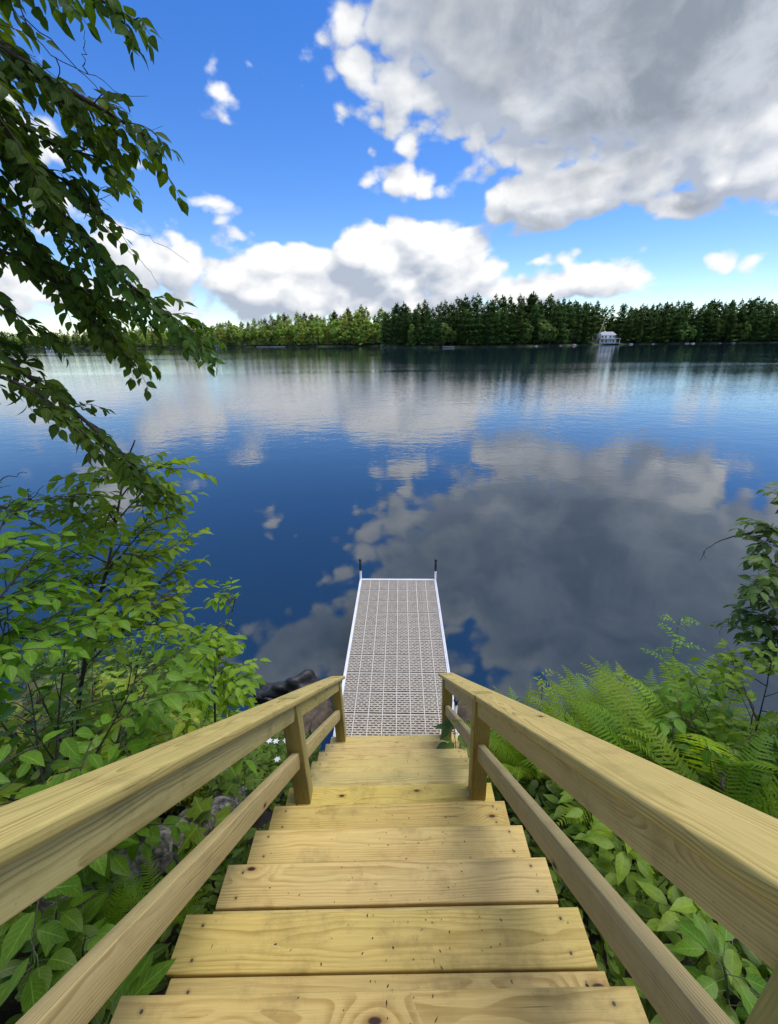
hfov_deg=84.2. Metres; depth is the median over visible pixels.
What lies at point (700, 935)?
leafy plant
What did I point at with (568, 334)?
leafy tree
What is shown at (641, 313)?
pine tree
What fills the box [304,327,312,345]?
leafy tree
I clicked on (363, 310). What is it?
pine tree
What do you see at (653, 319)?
pine tree
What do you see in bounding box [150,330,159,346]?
pine tree
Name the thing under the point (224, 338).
pine tree
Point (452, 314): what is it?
pine tree
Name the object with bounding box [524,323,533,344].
leafy tree
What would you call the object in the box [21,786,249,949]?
fallen log
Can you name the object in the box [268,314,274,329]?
pine tree
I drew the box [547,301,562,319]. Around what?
pine tree
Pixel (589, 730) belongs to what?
fern
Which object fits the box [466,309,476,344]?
pine tree
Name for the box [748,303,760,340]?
pine tree
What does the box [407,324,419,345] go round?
leafy tree
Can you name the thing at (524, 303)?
pine tree
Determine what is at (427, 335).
pine tree
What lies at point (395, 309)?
pine tree
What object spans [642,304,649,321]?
pine tree
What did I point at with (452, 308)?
pine tree
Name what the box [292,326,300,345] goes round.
leafy tree
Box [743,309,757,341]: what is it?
pine tree
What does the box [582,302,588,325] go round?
pine tree
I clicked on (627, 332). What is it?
pine tree
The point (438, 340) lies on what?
pine tree
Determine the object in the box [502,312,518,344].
pine tree
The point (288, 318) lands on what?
pine tree
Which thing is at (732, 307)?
pine tree
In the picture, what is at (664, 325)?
pine tree
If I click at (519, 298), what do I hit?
pine tree
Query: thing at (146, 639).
leafy shrub
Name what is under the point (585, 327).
pine tree
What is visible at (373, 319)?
pine tree
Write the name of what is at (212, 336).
pine tree
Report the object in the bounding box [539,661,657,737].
fern
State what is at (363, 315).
pine tree
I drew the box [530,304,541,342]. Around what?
pine tree
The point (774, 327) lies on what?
pine tree
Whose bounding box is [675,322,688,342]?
leafy tree
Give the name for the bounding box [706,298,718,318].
pine tree
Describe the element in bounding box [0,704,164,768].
broad leaved bush
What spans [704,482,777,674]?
dark leaved shrub
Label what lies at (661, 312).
pine tree
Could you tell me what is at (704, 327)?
pine tree
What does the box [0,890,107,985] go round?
leafy plant
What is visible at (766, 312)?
pine tree
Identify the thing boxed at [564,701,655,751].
leafy shrub
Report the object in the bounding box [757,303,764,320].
pine tree
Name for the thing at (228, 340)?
pine tree
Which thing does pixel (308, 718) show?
shore rock
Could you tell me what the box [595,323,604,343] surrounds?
birch tree
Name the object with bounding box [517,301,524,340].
pine tree
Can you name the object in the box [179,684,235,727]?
leafy shrub
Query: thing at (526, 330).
leafy tree
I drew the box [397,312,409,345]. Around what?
pine tree
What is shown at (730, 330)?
pine tree
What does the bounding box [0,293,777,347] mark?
forest
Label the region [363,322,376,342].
leafy tree
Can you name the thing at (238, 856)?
undergrowth
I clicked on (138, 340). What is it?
pine tree
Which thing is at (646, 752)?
fern
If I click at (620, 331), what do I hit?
leafy tree
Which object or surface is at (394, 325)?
pine tree
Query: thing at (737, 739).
pale shrub
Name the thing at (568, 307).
pine tree
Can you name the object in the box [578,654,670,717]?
fern
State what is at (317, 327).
pine tree
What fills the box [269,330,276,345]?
leafy tree
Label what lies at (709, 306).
pine tree
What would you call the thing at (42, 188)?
overhanging tree
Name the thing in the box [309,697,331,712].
shore rock
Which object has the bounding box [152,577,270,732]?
lime bush
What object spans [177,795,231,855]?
maple seedling
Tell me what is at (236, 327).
leafy tree
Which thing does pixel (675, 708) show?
fern
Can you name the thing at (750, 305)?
pine tree
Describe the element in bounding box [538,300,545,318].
pine tree
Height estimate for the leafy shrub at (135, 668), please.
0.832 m
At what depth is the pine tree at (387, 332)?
345.56 m
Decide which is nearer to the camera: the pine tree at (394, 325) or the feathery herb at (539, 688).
the feathery herb at (539, 688)
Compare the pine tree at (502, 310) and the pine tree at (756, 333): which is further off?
the pine tree at (756, 333)
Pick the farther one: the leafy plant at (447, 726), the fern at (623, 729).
the leafy plant at (447, 726)
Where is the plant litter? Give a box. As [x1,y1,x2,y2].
[211,737,588,1023]
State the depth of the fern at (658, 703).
2.42 m
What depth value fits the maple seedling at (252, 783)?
2.55 m
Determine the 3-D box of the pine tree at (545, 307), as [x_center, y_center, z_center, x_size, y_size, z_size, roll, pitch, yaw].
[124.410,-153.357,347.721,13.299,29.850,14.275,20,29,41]
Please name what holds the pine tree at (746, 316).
on the shore land at (544, 343)
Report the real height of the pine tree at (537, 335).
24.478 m
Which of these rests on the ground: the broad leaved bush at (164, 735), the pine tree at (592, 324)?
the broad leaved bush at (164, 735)
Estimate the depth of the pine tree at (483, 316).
300.58 m
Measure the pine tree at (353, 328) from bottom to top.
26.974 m
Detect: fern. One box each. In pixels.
[62,872,145,961]
[95,844,206,965]
[449,678,573,781]
[488,730,540,786]
[510,706,588,793]
[528,669,623,739]
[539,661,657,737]
[541,717,698,874]
[546,671,656,751]
[552,712,629,784]
[564,668,709,728]
[573,682,777,814]
[574,651,777,809]
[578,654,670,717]
[602,655,750,723]
[618,709,777,792]
[626,675,777,813]
[635,713,777,818]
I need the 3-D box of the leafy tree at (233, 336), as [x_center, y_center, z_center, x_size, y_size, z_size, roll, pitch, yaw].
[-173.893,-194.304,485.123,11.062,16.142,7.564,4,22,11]
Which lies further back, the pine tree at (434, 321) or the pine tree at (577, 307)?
the pine tree at (577, 307)
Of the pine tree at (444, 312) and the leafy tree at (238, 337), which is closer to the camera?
the pine tree at (444, 312)
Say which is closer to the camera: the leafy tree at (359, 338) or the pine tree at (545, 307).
the pine tree at (545, 307)
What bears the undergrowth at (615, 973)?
on the ground
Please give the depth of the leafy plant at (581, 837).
1.99 m
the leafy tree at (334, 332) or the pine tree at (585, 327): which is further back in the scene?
the leafy tree at (334, 332)
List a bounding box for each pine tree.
[135,327,148,346]
[135,332,141,345]
[145,333,152,347]
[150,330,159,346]
[162,333,169,345]
[209,326,215,346]
[221,329,227,344]
[226,328,232,345]
[228,323,239,345]
[250,319,259,342]
[253,322,259,345]
[257,320,264,344]
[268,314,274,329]
[274,315,285,341]
[275,326,281,345]
[281,322,290,345]
[285,321,292,344]
[286,314,293,342]
[292,313,301,325]
[294,315,305,343]
[297,325,306,345]
[298,318,307,344]
[310,323,316,343]
[314,316,322,344]
[320,316,330,344]
[326,324,332,344]
[331,318,344,343]
[341,312,349,343]
[344,312,359,343]
[349,320,360,344]
[354,310,362,343]
[357,304,366,324]
[359,318,373,344]
[360,313,366,344]
[372,314,378,342]
[373,307,384,337]
[376,317,388,344]
[380,323,388,344]
[383,319,392,345]
[387,313,397,344]
[390,303,400,336]
[393,314,402,346]
[395,301,410,337]
[395,311,405,344]
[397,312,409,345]
[403,313,410,342]
[404,307,412,326]
[405,310,422,345]
[411,305,430,344]
[414,304,423,334]
[420,311,434,345]
[429,311,437,344]
[432,317,441,346]
[436,311,443,344]
[440,300,449,324]
[445,309,459,343]
[446,302,456,328]
[449,306,471,344]
[451,296,461,331]
[455,314,465,345]
[457,294,476,337]
[459,311,475,345]
[463,297,478,334]
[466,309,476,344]
[470,309,483,346]
[474,300,483,338]
[474,301,491,339]
[477,306,485,342]
[478,299,503,344]
[479,310,494,346]
[489,312,502,344]
[495,307,509,343]
[496,307,505,340]
[497,309,514,344]
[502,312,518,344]
[509,303,521,342]
[511,307,525,345]
[516,295,527,326]
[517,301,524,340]
[520,304,539,343]
[522,296,526,318]
[524,291,544,320]
[528,311,541,344]
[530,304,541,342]
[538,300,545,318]
[542,303,549,319]
[543,293,554,323]
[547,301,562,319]
[548,305,559,342]
[548,309,566,343]
[550,310,556,342]
[556,308,568,343]
[560,297,566,319]
[560,302,568,342]
[564,303,571,327]
[564,306,576,342]
[568,299,578,327]
[571,302,585,342]
[571,311,580,343]
[578,311,588,342]
[578,314,590,344]
[581,308,597,343]
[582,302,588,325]
[616,304,628,336]
[620,314,634,342]
[622,306,633,341]
[629,315,640,341]
[631,307,639,321]
[633,311,645,340]
[634,315,643,343]
[641,309,652,339]
[641,315,655,341]
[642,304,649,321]
[645,317,655,341]
[649,308,667,341]
[650,311,657,339]
[650,316,662,342]
[656,316,669,341]
[660,316,671,340]
[661,310,671,341]
[662,302,670,317]
[665,312,682,342]
[668,306,676,340]
[672,305,689,340]
[675,309,686,340]
[679,302,691,339]
[684,309,697,340]
[691,307,713,341]
[692,316,703,341]
[693,310,702,340]
[695,315,708,341]
[699,303,707,315]
[703,303,713,340]
[703,312,720,342]
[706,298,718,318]
[714,302,722,320]
[716,310,738,342]
[718,302,728,318]
[719,306,728,325]
[722,311,736,341]
[727,300,738,321]
[727,302,737,321]
[731,308,745,340]
[736,307,747,336]
[743,300,754,322]
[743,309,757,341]
[744,297,758,321]
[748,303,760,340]
[748,309,767,341]
[753,307,772,339]
[756,313,770,341]
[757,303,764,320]
[762,306,774,340]
[764,313,777,341]
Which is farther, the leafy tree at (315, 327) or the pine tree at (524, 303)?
the leafy tree at (315, 327)
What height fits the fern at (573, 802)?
0.598 m
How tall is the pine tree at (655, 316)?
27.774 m
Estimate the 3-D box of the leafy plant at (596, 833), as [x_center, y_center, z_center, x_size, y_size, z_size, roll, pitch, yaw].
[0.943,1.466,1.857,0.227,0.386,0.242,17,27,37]
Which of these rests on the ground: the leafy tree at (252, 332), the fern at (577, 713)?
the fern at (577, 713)
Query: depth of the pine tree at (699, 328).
379.93 m
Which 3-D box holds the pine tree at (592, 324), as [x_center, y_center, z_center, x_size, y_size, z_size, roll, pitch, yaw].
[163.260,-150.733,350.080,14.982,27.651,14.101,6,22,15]
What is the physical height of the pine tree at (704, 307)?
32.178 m
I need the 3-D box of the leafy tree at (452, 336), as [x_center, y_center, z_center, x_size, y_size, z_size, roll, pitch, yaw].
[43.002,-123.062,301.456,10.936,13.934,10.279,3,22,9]
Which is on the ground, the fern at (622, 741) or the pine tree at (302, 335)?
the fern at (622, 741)
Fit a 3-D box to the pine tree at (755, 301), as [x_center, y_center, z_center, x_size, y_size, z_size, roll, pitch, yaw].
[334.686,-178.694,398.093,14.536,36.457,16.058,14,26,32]
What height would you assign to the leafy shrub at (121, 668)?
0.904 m
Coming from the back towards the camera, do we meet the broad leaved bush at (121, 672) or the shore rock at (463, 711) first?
the shore rock at (463, 711)
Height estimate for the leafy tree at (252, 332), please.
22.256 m
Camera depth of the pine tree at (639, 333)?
371.35 m
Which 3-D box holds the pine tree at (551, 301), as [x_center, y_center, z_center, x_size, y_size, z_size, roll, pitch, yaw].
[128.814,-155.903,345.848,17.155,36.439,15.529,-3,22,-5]
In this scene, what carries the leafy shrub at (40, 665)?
on the ground
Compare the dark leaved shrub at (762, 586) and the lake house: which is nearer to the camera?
the dark leaved shrub at (762, 586)
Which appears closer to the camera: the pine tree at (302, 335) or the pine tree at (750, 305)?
the pine tree at (750, 305)
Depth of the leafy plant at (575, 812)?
2.00 m
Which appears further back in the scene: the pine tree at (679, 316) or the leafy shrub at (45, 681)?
the pine tree at (679, 316)
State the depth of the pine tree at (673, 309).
383.22 m
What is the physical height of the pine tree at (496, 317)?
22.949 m
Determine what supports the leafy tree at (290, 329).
on the shore land at (334, 344)
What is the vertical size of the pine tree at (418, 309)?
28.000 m
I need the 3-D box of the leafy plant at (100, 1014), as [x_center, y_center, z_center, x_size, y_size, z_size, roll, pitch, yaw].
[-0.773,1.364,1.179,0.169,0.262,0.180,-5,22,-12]
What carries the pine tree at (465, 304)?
on the shore land at (544, 343)
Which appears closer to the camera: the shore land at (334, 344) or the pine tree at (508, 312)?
the pine tree at (508, 312)
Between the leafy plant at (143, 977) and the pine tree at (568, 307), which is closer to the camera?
the leafy plant at (143, 977)
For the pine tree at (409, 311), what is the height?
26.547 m
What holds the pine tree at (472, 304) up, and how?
on the shore land at (544, 343)
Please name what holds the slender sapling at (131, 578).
on the ground
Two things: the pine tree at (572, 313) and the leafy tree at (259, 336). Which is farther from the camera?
the leafy tree at (259, 336)
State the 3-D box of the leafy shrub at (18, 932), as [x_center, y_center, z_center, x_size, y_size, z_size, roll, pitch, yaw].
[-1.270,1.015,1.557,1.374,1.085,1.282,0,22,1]
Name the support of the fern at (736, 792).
on the ground
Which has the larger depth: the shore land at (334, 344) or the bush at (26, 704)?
the shore land at (334, 344)
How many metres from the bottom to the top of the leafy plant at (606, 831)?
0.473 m
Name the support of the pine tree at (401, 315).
on the shore land at (544, 343)
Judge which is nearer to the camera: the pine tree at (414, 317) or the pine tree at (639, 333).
the pine tree at (414, 317)
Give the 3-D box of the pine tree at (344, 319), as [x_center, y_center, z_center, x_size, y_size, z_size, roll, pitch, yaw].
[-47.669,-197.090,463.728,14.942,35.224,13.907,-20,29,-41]
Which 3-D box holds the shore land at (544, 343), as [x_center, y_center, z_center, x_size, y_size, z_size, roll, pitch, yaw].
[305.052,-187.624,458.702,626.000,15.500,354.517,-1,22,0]
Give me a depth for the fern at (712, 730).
2.11 m
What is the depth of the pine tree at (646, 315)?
384.59 m
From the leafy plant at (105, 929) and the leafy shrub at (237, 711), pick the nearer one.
the leafy plant at (105, 929)
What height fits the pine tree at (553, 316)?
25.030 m
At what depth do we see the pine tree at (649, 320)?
375.79 m
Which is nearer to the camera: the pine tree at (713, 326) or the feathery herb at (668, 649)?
the feathery herb at (668, 649)
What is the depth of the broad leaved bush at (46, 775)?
1.97 m
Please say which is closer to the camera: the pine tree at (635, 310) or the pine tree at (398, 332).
the pine tree at (398, 332)
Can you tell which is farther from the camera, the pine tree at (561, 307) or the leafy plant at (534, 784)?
the pine tree at (561, 307)
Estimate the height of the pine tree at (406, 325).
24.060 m
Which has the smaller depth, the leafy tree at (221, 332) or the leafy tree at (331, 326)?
the leafy tree at (331, 326)
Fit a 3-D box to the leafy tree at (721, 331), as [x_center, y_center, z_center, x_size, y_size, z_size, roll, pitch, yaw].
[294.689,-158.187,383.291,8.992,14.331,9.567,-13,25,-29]
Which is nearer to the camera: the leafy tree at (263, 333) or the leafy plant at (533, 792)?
the leafy plant at (533, 792)
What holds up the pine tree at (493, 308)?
on the shore land at (544, 343)
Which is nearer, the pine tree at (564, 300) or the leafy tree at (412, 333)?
the leafy tree at (412, 333)
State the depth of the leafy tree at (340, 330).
452.88 m
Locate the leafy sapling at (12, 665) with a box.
[0,482,144,703]
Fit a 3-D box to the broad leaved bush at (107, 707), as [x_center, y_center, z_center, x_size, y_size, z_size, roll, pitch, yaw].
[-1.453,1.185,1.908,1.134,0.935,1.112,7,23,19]
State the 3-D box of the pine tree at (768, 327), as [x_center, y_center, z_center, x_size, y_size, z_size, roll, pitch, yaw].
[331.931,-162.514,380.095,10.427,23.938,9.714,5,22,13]
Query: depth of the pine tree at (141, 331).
531.39 m
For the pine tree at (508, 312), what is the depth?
304.22 m
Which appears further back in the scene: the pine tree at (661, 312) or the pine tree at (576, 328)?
the pine tree at (661, 312)
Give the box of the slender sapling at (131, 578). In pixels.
[2,440,216,709]
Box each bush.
[0,638,201,928]
[0,655,185,791]
[0,672,101,756]
[0,697,123,786]
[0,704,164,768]
[4,660,125,757]
[14,735,131,787]
[60,681,143,729]
[94,667,145,714]
[113,692,199,735]
[147,722,178,748]
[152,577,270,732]
[157,718,210,825]
[161,706,204,800]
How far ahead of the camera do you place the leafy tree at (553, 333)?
316.62 m
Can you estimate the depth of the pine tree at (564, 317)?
330.54 m
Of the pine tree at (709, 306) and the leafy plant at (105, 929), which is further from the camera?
the pine tree at (709, 306)
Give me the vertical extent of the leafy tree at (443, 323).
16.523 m
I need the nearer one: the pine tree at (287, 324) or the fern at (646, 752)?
the fern at (646, 752)
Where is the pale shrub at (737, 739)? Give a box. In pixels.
[678,638,777,784]
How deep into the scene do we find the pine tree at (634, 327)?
372.46 m
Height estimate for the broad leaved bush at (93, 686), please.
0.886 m
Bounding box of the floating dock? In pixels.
[333,559,458,736]
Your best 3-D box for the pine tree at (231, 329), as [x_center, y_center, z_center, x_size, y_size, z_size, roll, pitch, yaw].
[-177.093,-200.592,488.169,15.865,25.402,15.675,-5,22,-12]
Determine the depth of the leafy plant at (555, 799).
2.23 m
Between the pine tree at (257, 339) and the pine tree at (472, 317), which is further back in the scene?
the pine tree at (257, 339)
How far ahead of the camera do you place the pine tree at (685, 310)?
384.54 m
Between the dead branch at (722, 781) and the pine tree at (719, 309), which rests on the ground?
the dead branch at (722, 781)
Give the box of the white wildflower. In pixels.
[265,738,287,768]
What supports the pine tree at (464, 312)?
on the shore land at (544, 343)
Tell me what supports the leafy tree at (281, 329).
on the shore land at (334, 344)
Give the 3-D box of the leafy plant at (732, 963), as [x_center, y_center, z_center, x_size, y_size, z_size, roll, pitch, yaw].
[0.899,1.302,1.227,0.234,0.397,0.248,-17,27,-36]
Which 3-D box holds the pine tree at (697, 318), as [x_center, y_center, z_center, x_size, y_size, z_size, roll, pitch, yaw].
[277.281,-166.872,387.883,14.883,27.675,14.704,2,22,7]
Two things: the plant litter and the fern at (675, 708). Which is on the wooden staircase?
the plant litter
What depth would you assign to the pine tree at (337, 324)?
459.92 m
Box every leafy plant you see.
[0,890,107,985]
[0,913,83,1023]
[49,909,114,988]
[88,989,116,1023]
[92,951,175,1023]
[434,718,470,755]
[508,783,556,818]
[522,771,558,804]
[542,785,589,832]
[560,790,617,847]
[562,820,612,856]
[583,814,635,884]
[587,835,656,903]
[592,826,654,897]
[614,849,701,936]
[627,880,729,966]
[664,902,761,997]
[670,911,766,1023]
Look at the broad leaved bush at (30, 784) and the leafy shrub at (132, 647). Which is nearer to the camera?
the broad leaved bush at (30, 784)
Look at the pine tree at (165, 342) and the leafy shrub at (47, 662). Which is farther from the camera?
the pine tree at (165, 342)
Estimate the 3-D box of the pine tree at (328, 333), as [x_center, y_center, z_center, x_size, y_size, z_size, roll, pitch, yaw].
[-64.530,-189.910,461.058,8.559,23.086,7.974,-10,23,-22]
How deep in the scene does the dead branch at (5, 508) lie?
1.61 m
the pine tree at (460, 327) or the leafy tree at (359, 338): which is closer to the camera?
the pine tree at (460, 327)
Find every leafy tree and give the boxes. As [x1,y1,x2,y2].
[139,334,145,344]
[218,328,225,342]
[229,332,238,344]
[232,325,238,344]
[237,331,244,345]
[240,331,248,342]
[247,332,252,345]
[249,326,259,341]
[257,331,267,346]
[259,328,271,345]
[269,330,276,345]
[278,323,285,341]
[286,327,297,345]
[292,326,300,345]
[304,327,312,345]
[310,320,322,340]
[319,329,324,342]
[325,323,333,344]
[331,327,339,343]
[336,325,345,344]
[342,326,353,345]
[356,326,366,344]
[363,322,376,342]
[370,328,378,344]
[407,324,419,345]
[416,326,423,345]
[438,325,450,346]
[440,322,450,345]
[445,326,457,343]
[519,322,529,345]
[521,318,533,343]
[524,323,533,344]
[535,322,550,343]
[541,319,553,342]
[545,323,558,345]
[559,326,570,343]
[568,321,576,343]
[610,319,618,333]
[617,323,626,341]
[634,327,645,341]
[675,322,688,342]
[683,325,697,341]
[713,326,725,340]
[735,323,742,341]
[736,322,751,341]
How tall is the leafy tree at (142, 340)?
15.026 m
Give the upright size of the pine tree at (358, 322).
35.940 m
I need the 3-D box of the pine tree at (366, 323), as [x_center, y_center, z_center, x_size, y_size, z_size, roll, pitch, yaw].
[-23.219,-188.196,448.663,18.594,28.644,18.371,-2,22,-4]
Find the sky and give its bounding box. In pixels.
[0,0,777,337]
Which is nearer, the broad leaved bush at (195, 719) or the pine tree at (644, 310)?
the broad leaved bush at (195, 719)
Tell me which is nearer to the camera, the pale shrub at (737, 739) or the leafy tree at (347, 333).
the pale shrub at (737, 739)
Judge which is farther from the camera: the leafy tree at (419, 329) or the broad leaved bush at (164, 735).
the leafy tree at (419, 329)
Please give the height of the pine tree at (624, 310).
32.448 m
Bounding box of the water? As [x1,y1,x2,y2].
[0,343,777,750]
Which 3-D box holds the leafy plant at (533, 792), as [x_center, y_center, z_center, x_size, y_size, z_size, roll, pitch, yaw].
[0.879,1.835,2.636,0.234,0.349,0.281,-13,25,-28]
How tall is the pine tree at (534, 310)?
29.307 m
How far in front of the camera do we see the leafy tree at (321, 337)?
461.14 m
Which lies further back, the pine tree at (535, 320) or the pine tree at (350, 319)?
the pine tree at (350, 319)
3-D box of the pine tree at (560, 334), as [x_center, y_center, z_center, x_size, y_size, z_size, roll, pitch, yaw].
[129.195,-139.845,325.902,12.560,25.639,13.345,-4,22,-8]
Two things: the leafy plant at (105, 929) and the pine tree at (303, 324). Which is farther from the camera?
the pine tree at (303, 324)
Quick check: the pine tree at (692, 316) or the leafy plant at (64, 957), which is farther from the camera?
the pine tree at (692, 316)
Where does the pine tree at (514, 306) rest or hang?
on the shore land at (544, 343)
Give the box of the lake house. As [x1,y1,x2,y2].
[595,332,620,343]
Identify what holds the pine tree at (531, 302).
on the shore land at (544, 343)
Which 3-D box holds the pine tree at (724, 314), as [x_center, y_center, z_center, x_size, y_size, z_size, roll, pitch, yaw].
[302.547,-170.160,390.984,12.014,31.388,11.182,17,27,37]
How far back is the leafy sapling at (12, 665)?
1.49 m
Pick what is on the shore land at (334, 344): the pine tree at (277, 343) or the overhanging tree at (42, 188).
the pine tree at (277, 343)
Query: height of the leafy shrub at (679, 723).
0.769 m
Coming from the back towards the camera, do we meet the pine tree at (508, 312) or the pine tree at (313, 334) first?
the pine tree at (313, 334)
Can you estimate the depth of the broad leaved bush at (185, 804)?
2.55 m
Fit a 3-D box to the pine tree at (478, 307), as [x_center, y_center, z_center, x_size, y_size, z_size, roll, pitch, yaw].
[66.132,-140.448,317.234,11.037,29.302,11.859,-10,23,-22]
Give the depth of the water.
12.74 m
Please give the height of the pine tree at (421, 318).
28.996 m
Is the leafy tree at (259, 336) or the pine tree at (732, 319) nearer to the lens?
the pine tree at (732, 319)
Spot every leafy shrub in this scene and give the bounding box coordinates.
[0,592,219,1012]
[0,613,257,898]
[0,668,184,791]
[2,638,100,708]
[4,609,83,693]
[50,603,188,692]
[63,641,136,690]
[112,641,167,693]
[118,634,223,684]
[118,644,220,694]
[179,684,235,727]
[180,685,227,732]
[181,696,240,731]
[232,706,264,760]
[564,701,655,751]
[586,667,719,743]
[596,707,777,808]
[613,685,777,792]
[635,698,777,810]
[643,662,777,816]
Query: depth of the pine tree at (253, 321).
490.77 m
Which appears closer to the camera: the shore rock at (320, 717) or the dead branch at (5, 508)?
the dead branch at (5, 508)
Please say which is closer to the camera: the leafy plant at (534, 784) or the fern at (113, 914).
the fern at (113, 914)
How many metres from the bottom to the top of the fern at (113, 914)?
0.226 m
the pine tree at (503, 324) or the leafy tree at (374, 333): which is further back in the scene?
the leafy tree at (374, 333)
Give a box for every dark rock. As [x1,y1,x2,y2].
[253,682,274,703]
[261,669,321,697]
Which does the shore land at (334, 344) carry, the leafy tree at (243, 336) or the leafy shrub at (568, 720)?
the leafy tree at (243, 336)
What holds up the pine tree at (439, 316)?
on the shore land at (544, 343)
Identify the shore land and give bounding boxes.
[0,340,380,348]
[380,336,777,347]
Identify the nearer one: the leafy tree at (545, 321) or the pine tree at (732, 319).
the leafy tree at (545, 321)
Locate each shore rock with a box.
[278,712,316,739]
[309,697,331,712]
[310,709,332,733]
[457,701,470,723]
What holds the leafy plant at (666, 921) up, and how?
on the ground
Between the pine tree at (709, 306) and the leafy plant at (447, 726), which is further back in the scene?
the pine tree at (709, 306)
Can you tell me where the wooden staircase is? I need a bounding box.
[0,673,777,1023]
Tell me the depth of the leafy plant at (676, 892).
1.49 m
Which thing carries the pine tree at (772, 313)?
on the shore land at (544, 343)
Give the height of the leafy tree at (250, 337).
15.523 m
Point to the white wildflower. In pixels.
(277, 759)
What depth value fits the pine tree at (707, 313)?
382.32 m
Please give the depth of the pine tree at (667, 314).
381.49 m
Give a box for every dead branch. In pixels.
[0,472,62,537]
[701,529,774,558]
[713,759,725,790]
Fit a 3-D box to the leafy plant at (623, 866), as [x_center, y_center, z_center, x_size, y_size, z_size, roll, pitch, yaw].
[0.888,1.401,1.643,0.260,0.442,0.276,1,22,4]
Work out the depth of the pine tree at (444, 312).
315.93 m
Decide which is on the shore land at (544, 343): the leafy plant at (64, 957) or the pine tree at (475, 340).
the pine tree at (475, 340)
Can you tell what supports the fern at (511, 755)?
on the ground
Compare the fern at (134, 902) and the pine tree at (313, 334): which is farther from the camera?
the pine tree at (313, 334)
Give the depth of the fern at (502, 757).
3.24 m
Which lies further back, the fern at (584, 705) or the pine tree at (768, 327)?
the pine tree at (768, 327)
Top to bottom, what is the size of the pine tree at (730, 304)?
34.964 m
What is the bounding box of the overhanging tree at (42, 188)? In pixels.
[0,0,226,522]
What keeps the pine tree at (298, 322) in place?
on the shore land at (334, 344)
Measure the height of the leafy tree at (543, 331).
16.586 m
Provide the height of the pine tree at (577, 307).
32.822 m
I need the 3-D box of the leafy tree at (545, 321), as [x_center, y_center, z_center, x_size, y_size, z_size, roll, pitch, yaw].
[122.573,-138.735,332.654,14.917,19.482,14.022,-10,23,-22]
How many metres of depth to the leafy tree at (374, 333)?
444.64 m
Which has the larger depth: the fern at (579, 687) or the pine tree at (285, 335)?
the pine tree at (285, 335)
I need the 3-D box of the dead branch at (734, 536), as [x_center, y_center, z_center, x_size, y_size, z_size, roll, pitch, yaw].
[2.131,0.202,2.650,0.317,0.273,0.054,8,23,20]
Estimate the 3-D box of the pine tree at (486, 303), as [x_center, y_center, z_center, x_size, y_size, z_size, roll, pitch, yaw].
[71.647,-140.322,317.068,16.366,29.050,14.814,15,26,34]
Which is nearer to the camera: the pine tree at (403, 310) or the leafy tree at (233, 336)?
the pine tree at (403, 310)
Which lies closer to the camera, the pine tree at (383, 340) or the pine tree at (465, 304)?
the pine tree at (465, 304)
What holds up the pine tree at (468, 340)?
on the shore land at (544, 343)
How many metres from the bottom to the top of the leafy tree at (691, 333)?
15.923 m
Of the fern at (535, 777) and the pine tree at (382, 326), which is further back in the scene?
the pine tree at (382, 326)
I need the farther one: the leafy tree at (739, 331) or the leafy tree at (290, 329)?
the leafy tree at (290, 329)
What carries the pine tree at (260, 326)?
on the shore land at (334, 344)
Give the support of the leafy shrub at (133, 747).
on the ground
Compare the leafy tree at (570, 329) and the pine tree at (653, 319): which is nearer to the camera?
the leafy tree at (570, 329)
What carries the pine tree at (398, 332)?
on the shore land at (544, 343)
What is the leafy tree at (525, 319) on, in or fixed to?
on the shore land at (544, 343)
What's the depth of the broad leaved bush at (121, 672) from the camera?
3.59 m
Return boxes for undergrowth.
[0,702,324,1023]
[468,699,777,1023]
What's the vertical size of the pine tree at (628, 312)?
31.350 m
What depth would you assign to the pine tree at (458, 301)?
315.51 m
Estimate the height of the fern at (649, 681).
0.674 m
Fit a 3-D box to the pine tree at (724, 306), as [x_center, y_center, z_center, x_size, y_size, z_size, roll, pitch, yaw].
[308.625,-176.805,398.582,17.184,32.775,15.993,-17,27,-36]
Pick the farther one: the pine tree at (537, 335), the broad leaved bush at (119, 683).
the pine tree at (537, 335)
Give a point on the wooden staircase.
(710, 853)
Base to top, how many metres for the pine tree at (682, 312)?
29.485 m
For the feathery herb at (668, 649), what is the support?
on the ground
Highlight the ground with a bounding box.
[0,729,777,1023]
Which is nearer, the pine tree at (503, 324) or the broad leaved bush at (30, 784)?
the broad leaved bush at (30, 784)
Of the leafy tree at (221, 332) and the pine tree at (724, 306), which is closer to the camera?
the pine tree at (724, 306)
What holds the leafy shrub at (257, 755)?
on the ground
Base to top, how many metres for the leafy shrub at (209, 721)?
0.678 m
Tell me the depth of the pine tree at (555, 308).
333.82 m
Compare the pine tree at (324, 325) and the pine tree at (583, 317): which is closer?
the pine tree at (583, 317)
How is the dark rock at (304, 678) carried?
in the water
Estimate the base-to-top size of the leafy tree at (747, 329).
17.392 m
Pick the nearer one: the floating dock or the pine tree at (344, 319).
the floating dock
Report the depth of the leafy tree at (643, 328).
377.59 m
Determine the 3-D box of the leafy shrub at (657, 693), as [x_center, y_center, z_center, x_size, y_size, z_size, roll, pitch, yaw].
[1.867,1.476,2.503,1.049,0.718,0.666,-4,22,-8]
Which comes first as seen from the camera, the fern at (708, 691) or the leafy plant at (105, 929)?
the leafy plant at (105, 929)
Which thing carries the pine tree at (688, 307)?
on the shore land at (544, 343)
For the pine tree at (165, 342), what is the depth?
510.83 m
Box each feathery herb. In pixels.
[525,669,558,711]
[640,613,704,678]
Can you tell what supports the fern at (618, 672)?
on the ground
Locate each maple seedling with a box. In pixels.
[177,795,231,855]
[219,766,263,801]

